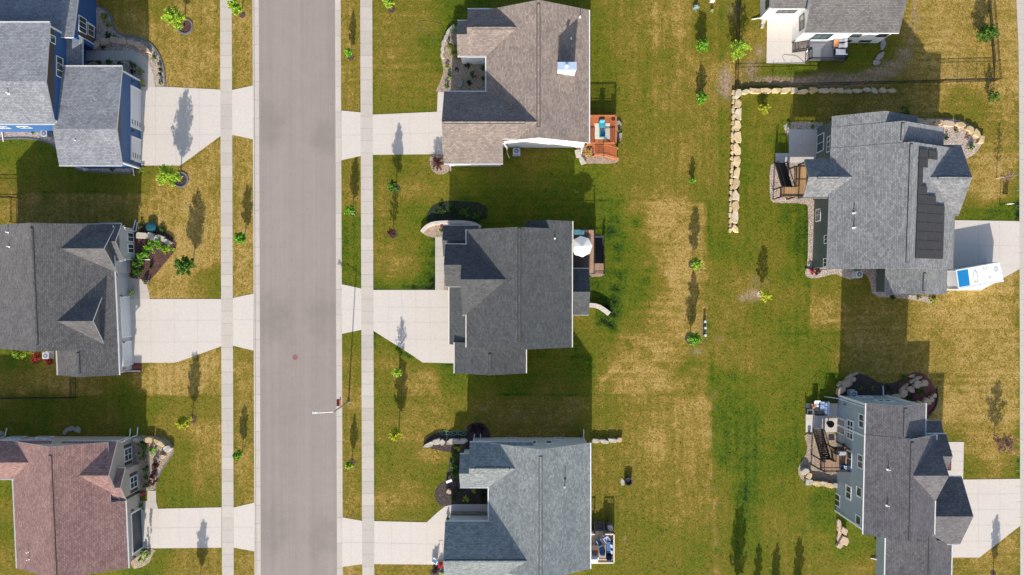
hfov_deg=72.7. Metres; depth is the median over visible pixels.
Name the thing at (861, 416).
window
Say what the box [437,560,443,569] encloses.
lawn mower
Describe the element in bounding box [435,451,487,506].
dark mulch bed
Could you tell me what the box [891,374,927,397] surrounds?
retaining wall
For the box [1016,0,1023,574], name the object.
sidewalk
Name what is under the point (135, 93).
garage door
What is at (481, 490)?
shrub
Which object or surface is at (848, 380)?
retaining wall
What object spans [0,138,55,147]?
garden edging
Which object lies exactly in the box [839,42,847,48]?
lounge chair
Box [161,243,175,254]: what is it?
shrub
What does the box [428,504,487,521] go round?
front walk
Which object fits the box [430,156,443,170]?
young tree
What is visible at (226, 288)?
sidewalk
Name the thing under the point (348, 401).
street lamp
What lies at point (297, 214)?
road
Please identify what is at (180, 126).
driveway
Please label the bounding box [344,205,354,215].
young tree
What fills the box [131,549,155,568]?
gravel bed
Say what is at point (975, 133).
retaining wall
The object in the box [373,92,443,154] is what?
driveway
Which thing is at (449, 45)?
shrub
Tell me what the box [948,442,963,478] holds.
front walk
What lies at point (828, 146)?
window
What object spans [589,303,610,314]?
retaining wall
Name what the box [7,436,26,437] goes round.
window
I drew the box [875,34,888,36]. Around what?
window
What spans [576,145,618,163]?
gravel bed
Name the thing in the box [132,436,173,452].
retaining wall
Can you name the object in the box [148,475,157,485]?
shrub
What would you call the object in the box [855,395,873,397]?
window
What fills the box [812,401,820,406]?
lounge chair
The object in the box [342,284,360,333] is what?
driveway apron
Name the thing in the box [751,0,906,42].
house
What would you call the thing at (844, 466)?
lounge chair
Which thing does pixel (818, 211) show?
window
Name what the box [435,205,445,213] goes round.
shrub
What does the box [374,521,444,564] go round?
driveway
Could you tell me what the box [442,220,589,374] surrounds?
house
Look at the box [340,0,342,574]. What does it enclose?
kerb
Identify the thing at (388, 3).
young tree
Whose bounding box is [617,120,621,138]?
rocks
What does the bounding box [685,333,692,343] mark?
mulch
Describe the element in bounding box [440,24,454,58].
retaining wall
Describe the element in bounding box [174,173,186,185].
mulch
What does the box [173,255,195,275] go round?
young tree
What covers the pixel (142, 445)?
shrub
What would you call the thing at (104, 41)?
retaining wall
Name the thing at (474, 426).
shrub
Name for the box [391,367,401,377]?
young tree
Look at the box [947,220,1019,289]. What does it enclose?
driveway
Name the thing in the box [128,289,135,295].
shrub
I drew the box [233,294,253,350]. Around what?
driveway apron
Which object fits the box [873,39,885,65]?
stone steps
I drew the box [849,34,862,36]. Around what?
window
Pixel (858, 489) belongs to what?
window
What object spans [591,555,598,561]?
barbecue grill
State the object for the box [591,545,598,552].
dining table
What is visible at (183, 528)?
driveway
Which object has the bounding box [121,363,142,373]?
mulch bed
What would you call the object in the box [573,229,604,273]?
deck
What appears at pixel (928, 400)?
retaining wall
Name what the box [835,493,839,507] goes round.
window
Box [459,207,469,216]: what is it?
shrub
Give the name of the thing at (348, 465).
young tree
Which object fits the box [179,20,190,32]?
mulch
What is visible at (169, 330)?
driveway
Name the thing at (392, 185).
young tree
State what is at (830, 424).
bistro table
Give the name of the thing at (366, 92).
sidewalk
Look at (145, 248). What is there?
shrub
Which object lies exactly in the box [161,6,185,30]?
young tree
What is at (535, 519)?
house
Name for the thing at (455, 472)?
shrub
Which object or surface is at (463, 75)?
gravel bed
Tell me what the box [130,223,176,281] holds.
mulch bed
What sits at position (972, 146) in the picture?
shrub
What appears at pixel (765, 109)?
young tree
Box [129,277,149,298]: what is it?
front walk
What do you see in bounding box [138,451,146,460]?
shrub
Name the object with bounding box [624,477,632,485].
fire pit
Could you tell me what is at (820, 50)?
deck
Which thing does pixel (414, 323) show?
driveway
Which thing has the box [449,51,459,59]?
shrub
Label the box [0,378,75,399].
metal fence
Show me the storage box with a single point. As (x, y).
(578, 232)
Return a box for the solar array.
[915,148,944,258]
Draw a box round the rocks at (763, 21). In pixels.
[760,19,765,28]
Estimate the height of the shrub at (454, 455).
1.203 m
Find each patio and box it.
[766,20,806,62]
[775,129,816,162]
[806,403,837,431]
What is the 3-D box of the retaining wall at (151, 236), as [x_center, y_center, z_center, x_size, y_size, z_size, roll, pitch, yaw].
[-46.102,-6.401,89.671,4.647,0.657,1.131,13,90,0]
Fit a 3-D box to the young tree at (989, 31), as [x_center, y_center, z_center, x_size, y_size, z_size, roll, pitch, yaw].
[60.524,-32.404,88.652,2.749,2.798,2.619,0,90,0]
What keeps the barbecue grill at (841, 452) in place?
on the deck at (832, 462)
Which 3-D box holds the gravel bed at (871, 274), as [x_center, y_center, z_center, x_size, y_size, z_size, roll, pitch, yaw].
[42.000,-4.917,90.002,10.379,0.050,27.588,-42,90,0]
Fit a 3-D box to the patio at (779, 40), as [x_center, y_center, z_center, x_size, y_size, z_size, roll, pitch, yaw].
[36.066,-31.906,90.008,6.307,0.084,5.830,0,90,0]
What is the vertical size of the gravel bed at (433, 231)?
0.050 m
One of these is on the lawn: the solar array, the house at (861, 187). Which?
the house at (861, 187)
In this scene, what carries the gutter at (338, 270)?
on the road
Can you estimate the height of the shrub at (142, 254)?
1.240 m
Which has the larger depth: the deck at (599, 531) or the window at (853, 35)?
the deck at (599, 531)
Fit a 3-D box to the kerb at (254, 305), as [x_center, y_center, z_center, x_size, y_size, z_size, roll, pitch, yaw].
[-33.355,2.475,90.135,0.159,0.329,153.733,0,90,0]
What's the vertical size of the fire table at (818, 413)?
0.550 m
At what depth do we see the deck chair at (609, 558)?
88.48 m
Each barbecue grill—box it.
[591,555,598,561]
[834,450,846,454]
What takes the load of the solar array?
on the house at (861, 187)
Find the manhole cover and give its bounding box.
[292,354,297,360]
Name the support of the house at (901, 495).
on the lawn
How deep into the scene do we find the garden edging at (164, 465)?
89.94 m
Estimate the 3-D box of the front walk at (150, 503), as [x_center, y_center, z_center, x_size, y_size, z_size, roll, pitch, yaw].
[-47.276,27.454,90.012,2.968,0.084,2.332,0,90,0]
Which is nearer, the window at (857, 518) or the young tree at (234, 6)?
the window at (857, 518)
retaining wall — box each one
[93,37,151,53]
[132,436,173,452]
[136,232,172,244]
[420,220,481,232]
[423,438,467,447]
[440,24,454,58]
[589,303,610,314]
[591,437,621,443]
[728,87,895,232]
[800,467,837,487]
[835,372,857,394]
[836,519,848,548]
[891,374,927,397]
[911,393,936,404]
[917,118,984,143]
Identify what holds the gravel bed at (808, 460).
on the lawn
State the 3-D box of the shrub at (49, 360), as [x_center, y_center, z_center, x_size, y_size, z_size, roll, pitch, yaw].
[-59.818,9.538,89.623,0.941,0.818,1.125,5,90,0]
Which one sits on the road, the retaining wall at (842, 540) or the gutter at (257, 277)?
the gutter at (257, 277)
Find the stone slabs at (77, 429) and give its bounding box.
[63,426,80,434]
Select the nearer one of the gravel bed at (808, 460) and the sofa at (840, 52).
the sofa at (840, 52)
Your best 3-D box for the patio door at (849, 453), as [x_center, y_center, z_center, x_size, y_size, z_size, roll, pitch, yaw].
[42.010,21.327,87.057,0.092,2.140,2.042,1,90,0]
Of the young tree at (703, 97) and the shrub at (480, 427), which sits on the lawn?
the young tree at (703, 97)
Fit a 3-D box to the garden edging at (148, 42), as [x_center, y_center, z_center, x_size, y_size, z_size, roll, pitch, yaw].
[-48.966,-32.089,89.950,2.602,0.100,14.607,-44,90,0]
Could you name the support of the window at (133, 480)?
in the house at (76, 507)
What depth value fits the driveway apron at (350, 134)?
89.97 m
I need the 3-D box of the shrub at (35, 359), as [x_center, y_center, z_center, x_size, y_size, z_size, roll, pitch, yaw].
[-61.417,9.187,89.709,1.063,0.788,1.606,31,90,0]
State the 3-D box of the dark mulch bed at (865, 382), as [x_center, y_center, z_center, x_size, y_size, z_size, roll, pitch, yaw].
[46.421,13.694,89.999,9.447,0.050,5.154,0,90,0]
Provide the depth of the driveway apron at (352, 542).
89.97 m
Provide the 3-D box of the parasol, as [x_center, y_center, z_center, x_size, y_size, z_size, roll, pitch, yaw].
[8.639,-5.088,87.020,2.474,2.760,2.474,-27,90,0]
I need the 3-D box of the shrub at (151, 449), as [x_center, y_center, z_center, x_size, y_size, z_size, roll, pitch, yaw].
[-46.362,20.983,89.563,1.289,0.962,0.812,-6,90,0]
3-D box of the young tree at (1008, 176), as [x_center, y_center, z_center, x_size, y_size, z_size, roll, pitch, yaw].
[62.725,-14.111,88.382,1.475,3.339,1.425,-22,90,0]
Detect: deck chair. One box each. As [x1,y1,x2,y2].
[596,538,602,546]
[599,547,604,555]
[603,535,610,542]
[606,553,611,560]
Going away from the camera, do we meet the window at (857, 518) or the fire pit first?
the window at (857, 518)
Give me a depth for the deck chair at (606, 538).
88.66 m
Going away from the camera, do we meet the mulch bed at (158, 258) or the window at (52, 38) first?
the window at (52, 38)
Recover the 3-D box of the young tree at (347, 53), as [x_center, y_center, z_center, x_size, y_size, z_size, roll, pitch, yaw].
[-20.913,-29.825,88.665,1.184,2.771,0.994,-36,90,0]
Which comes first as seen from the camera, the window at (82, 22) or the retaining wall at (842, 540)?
the window at (82, 22)
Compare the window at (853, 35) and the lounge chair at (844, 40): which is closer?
the window at (853, 35)
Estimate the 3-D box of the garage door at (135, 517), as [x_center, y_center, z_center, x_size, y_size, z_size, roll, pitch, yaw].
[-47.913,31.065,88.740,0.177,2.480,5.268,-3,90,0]
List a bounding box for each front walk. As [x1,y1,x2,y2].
[86,50,154,86]
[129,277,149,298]
[140,491,157,508]
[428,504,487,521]
[435,237,443,289]
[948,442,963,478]
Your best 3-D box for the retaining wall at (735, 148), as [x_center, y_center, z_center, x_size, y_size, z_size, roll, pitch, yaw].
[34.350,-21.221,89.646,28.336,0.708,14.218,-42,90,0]
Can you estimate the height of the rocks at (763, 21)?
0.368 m
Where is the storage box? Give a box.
[574,230,583,234]
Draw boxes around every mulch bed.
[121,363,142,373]
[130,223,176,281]
[424,422,489,453]
[427,201,486,222]
[430,565,443,574]
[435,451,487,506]
[834,374,899,402]
[899,372,936,418]
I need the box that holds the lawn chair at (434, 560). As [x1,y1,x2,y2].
[432,556,437,564]
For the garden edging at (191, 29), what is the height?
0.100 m
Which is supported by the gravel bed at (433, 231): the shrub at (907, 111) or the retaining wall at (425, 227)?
the retaining wall at (425, 227)
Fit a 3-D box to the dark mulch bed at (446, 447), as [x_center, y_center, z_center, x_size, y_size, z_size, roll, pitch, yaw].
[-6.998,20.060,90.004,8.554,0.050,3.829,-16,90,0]
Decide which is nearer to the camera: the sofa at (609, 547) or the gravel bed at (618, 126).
the sofa at (609, 547)
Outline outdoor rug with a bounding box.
[595,123,609,138]
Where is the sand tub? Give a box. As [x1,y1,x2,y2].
[146,222,156,231]
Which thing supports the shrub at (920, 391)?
on the mulch bed at (929, 390)
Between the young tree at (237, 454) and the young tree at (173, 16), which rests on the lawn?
the young tree at (237, 454)
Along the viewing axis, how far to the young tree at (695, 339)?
87.39 m
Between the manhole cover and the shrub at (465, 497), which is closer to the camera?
the shrub at (465, 497)
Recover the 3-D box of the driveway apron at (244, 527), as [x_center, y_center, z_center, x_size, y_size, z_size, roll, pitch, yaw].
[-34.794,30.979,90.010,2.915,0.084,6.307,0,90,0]
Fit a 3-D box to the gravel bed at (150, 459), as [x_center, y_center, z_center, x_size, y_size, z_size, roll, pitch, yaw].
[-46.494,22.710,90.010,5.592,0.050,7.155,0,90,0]
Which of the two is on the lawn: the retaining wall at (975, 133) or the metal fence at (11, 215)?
the metal fence at (11, 215)
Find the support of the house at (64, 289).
on the lawn
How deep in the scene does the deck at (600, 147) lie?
88.92 m
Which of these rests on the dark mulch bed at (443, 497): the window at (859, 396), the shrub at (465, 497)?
the shrub at (465, 497)
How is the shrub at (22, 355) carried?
on the lawn
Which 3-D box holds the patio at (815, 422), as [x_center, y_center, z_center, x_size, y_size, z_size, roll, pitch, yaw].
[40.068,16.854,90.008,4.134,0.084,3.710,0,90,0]
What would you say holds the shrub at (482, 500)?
on the dark mulch bed at (443, 497)
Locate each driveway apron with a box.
[232,86,252,138]
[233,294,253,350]
[234,503,253,550]
[341,111,360,159]
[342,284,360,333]
[342,517,361,566]
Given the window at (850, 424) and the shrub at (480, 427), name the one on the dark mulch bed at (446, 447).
the shrub at (480, 427)
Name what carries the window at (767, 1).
in the house at (865, 21)
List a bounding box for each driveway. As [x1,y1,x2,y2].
[130,299,220,362]
[141,87,220,164]
[141,507,221,548]
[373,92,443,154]
[373,290,452,362]
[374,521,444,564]
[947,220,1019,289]
[953,479,1019,557]
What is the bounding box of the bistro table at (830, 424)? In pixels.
[826,421,833,427]
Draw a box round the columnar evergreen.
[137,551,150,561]
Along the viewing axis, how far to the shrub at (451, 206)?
89.65 m
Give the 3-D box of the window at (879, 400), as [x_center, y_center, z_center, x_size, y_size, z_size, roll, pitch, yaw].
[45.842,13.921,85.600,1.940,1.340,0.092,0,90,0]
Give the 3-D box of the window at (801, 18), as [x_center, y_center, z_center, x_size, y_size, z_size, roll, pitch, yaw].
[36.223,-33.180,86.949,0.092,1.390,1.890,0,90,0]
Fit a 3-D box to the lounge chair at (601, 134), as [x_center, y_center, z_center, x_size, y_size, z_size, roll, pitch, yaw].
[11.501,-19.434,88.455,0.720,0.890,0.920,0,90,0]
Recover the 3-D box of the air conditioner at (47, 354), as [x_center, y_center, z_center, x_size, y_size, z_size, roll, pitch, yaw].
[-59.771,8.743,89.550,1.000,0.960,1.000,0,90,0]
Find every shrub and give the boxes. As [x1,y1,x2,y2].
[11,352,19,358]
[19,352,27,359]
[30,352,39,362]
[44,358,52,364]
[100,13,108,22]
[105,31,115,37]
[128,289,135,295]
[131,259,143,269]
[131,268,142,276]
[135,166,144,173]
[135,251,148,263]
[137,441,146,449]
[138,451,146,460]
[142,239,154,257]
[148,447,156,452]
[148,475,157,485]
[150,238,161,249]
[152,460,159,468]
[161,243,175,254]
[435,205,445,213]
[442,430,467,435]
[445,42,456,51]
[448,203,456,214]
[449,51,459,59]
[450,461,457,469]
[451,452,459,462]
[451,469,458,477]
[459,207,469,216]
[462,494,469,501]
[469,424,477,433]
[473,211,482,219]
[476,424,484,433]
[478,489,487,494]
[480,494,486,502]
[582,148,590,156]
[899,105,909,114]
[917,388,924,395]
[968,141,974,149]
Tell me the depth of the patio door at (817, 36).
87.75 m
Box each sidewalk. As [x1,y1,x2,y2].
[220,0,233,574]
[360,0,373,574]
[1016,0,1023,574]
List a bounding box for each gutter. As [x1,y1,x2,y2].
[254,0,260,574]
[335,0,341,574]
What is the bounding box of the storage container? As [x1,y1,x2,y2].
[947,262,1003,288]
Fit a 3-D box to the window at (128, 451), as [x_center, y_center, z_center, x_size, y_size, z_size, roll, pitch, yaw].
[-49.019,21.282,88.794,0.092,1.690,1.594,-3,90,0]
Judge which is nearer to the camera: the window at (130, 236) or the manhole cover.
the window at (130, 236)
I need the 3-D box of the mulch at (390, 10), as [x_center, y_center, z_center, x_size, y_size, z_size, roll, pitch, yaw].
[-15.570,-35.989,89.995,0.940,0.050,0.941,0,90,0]
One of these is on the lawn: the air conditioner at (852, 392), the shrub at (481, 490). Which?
the air conditioner at (852, 392)
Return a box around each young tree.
[155,164,182,186]
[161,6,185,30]
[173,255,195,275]
[175,415,192,429]
[227,0,242,15]
[232,449,242,459]
[233,231,246,244]
[344,48,352,56]
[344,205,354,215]
[345,461,353,469]
[382,0,394,8]
[386,179,398,192]
[386,228,394,238]
[388,426,402,440]
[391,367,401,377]
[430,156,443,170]
[687,332,702,345]
[689,177,696,182]
[690,257,701,269]
[695,39,708,52]
[696,91,707,104]
[727,38,751,60]
[758,104,770,115]
[758,289,772,302]
[975,22,999,43]
[987,91,1000,101]
[993,433,1015,453]
[996,170,1014,181]
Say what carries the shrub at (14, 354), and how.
on the lawn
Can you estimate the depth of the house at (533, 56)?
84.17 m
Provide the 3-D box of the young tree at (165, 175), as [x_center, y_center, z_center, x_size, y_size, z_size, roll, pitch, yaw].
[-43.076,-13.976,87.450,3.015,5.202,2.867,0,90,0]
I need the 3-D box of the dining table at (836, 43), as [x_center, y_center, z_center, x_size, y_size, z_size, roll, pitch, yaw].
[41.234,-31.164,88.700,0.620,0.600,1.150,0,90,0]
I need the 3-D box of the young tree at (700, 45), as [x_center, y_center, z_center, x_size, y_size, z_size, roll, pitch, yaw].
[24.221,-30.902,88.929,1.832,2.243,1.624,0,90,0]
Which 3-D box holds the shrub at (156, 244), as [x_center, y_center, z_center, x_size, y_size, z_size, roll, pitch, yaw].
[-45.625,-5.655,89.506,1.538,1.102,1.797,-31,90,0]
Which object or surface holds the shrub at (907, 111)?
on the lawn
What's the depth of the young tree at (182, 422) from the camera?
87.33 m
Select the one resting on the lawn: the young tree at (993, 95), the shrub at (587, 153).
the young tree at (993, 95)
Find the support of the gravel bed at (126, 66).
on the lawn
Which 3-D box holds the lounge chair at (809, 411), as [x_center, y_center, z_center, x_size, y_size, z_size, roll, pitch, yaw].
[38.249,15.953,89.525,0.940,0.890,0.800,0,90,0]
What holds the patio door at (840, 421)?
in the house at (901, 495)
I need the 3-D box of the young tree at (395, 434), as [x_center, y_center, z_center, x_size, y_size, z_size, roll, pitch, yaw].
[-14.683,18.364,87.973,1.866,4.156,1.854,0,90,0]
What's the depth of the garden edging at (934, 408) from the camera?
89.86 m
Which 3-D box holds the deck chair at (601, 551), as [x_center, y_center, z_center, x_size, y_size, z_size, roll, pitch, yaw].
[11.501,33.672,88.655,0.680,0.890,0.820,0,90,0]
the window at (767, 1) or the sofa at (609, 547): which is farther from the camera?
the sofa at (609, 547)
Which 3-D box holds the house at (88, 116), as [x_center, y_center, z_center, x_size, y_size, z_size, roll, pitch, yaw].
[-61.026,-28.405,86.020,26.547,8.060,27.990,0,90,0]
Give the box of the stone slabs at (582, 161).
[574,149,585,164]
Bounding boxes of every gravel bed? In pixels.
[0,132,54,145]
[76,167,131,171]
[86,61,144,85]
[96,7,163,85]
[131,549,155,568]
[133,435,173,490]
[423,224,480,236]
[430,154,449,173]
[436,26,484,91]
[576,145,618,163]
[590,274,603,276]
[617,118,620,141]
[770,163,936,303]
[783,122,822,135]
[798,432,836,485]
[924,118,981,158]
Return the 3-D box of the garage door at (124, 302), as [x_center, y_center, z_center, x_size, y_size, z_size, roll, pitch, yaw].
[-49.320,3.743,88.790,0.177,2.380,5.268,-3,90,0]
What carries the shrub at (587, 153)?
on the gravel bed at (590, 159)
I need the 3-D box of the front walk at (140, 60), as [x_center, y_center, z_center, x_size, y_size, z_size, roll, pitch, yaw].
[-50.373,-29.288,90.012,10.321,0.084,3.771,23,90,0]
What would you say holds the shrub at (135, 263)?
on the mulch bed at (158, 258)
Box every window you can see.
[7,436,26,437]
[34,436,54,437]
[50,34,55,44]
[56,55,62,77]
[78,14,86,34]
[124,446,131,461]
[127,232,133,241]
[127,244,133,252]
[130,475,137,489]
[765,0,768,9]
[775,10,797,13]
[799,13,803,31]
[815,208,820,221]
[826,135,830,152]
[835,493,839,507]
[845,484,851,500]
[846,419,853,440]
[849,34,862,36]
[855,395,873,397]
[855,513,860,526]
[856,485,861,498]
[857,453,862,469]
[858,413,863,428]
[874,399,894,401]
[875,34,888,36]
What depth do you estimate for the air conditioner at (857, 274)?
89.11 m
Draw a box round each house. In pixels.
[0,0,141,175]
[0,220,149,376]
[0,427,142,574]
[442,0,589,170]
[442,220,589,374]
[443,429,590,574]
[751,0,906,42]
[803,111,971,293]
[824,386,973,574]
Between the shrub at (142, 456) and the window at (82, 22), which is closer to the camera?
the window at (82, 22)
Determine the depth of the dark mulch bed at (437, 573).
89.98 m
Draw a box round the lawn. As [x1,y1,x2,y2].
[0,0,1019,574]
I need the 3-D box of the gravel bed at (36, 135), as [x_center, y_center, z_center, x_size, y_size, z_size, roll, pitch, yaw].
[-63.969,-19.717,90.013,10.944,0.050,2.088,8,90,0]
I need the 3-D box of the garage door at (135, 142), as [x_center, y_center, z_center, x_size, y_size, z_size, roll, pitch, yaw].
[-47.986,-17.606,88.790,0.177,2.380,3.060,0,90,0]
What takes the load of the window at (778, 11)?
in the house at (865, 21)
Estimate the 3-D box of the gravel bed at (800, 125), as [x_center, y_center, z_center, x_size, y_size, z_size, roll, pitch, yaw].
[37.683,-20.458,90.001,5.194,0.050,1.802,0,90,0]
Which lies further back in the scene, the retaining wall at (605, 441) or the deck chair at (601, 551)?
the retaining wall at (605, 441)
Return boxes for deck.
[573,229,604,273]
[586,115,617,159]
[591,520,614,563]
[772,161,815,199]
[792,37,848,62]
[811,428,850,471]
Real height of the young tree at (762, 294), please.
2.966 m
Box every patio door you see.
[809,34,833,39]
[816,132,823,152]
[837,417,845,435]
[847,450,851,467]
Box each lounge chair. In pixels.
[599,120,604,127]
[599,131,604,137]
[805,408,812,414]
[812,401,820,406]
[839,38,847,42]
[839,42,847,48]
[839,463,848,469]
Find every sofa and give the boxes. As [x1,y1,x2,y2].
[606,540,612,556]
[820,401,829,415]
[833,49,847,55]
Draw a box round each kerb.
[252,0,255,574]
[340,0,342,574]
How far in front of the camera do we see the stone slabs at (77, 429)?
89.85 m
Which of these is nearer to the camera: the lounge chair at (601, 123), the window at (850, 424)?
the window at (850, 424)
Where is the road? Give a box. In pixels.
[259,0,336,574]
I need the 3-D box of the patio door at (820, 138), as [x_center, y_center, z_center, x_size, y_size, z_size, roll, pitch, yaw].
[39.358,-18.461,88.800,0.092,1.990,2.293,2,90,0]
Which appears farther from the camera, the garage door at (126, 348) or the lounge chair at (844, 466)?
the garage door at (126, 348)
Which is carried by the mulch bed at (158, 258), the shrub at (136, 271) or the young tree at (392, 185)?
the shrub at (136, 271)
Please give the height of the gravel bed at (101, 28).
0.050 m
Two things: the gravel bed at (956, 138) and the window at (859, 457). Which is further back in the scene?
the gravel bed at (956, 138)
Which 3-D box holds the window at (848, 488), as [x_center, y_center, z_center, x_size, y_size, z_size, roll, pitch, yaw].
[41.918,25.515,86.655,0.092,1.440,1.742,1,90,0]
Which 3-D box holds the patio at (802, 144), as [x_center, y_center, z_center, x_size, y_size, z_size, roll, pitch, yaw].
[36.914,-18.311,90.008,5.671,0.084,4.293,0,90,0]
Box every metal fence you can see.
[0,196,17,222]
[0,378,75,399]
[735,0,1001,86]
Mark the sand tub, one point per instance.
(151, 226)
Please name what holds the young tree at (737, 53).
on the lawn
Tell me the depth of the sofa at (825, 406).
89.36 m
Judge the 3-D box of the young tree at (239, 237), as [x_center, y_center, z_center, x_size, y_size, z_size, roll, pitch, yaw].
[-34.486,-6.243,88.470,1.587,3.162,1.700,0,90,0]
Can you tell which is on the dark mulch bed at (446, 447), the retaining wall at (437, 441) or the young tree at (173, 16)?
the retaining wall at (437, 441)
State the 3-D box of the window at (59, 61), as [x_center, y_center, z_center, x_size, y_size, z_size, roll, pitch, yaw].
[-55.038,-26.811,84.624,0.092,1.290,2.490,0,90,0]
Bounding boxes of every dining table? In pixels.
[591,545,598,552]
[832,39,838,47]
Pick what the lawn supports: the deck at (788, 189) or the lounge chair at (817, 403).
the deck at (788, 189)
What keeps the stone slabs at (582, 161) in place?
on the gravel bed at (590, 159)
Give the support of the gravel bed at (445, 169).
on the lawn
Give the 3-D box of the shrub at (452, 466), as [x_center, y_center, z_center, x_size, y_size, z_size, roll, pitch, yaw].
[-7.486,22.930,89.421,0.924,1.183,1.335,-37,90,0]
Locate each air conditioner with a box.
[41,131,51,138]
[42,351,53,358]
[513,148,519,155]
[847,389,856,396]
[852,271,862,277]
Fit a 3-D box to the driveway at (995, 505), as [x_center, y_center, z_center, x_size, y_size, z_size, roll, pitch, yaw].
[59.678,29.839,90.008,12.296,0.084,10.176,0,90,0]
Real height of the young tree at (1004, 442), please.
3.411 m
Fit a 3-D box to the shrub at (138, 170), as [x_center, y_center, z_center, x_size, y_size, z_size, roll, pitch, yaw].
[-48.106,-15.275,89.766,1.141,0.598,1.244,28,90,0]
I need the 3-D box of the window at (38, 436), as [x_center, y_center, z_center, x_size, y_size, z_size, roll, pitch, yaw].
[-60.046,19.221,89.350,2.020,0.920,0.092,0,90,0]
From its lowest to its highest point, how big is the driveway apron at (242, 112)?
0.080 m
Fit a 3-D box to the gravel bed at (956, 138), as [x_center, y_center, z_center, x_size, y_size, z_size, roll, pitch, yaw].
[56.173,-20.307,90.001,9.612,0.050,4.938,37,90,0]
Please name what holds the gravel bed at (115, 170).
on the lawn
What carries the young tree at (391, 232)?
on the mulch
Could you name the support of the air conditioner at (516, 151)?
on the lawn
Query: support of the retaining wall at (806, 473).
on the gravel bed at (808, 460)
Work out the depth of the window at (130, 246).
88.99 m
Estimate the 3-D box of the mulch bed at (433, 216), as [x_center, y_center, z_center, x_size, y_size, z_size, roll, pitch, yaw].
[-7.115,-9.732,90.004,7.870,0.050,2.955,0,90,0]
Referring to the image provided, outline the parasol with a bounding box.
[573,236,591,256]
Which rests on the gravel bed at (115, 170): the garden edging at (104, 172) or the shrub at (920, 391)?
the garden edging at (104, 172)
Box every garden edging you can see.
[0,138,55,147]
[72,166,132,173]
[96,5,165,85]
[155,442,173,490]
[175,172,188,187]
[177,18,192,34]
[929,389,938,413]
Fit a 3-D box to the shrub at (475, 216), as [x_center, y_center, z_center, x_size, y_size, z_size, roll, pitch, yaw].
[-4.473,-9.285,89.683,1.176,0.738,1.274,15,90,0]
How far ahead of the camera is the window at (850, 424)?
86.52 m
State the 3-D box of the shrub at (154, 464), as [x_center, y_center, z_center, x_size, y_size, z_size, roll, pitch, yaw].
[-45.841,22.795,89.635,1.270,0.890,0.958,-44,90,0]
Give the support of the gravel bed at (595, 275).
on the lawn
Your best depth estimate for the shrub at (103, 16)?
89.44 m
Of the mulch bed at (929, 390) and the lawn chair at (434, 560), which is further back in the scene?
the mulch bed at (929, 390)
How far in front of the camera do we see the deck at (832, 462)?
87.11 m
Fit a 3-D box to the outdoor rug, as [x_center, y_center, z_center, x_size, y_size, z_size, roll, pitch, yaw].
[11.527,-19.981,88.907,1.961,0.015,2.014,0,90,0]
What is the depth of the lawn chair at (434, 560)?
89.48 m
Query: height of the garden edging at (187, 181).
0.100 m
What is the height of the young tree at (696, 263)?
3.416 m
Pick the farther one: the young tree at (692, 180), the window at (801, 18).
the young tree at (692, 180)
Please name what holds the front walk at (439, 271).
on the lawn
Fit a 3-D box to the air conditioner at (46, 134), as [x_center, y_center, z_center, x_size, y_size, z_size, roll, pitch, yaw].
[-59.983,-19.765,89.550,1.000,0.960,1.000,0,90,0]
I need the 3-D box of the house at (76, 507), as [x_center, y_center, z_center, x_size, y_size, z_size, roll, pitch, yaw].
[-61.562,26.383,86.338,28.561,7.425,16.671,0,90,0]
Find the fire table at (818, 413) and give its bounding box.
[814,410,823,415]
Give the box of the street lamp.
[313,400,349,413]
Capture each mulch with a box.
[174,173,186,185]
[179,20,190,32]
[189,415,195,422]
[388,6,394,12]
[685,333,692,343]
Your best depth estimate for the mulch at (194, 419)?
89.97 m
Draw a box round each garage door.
[119,296,131,337]
[121,341,133,365]
[130,85,141,130]
[130,507,142,554]
[131,136,141,162]
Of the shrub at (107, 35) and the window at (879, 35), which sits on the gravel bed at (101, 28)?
the shrub at (107, 35)
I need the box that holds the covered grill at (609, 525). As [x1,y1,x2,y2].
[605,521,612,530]

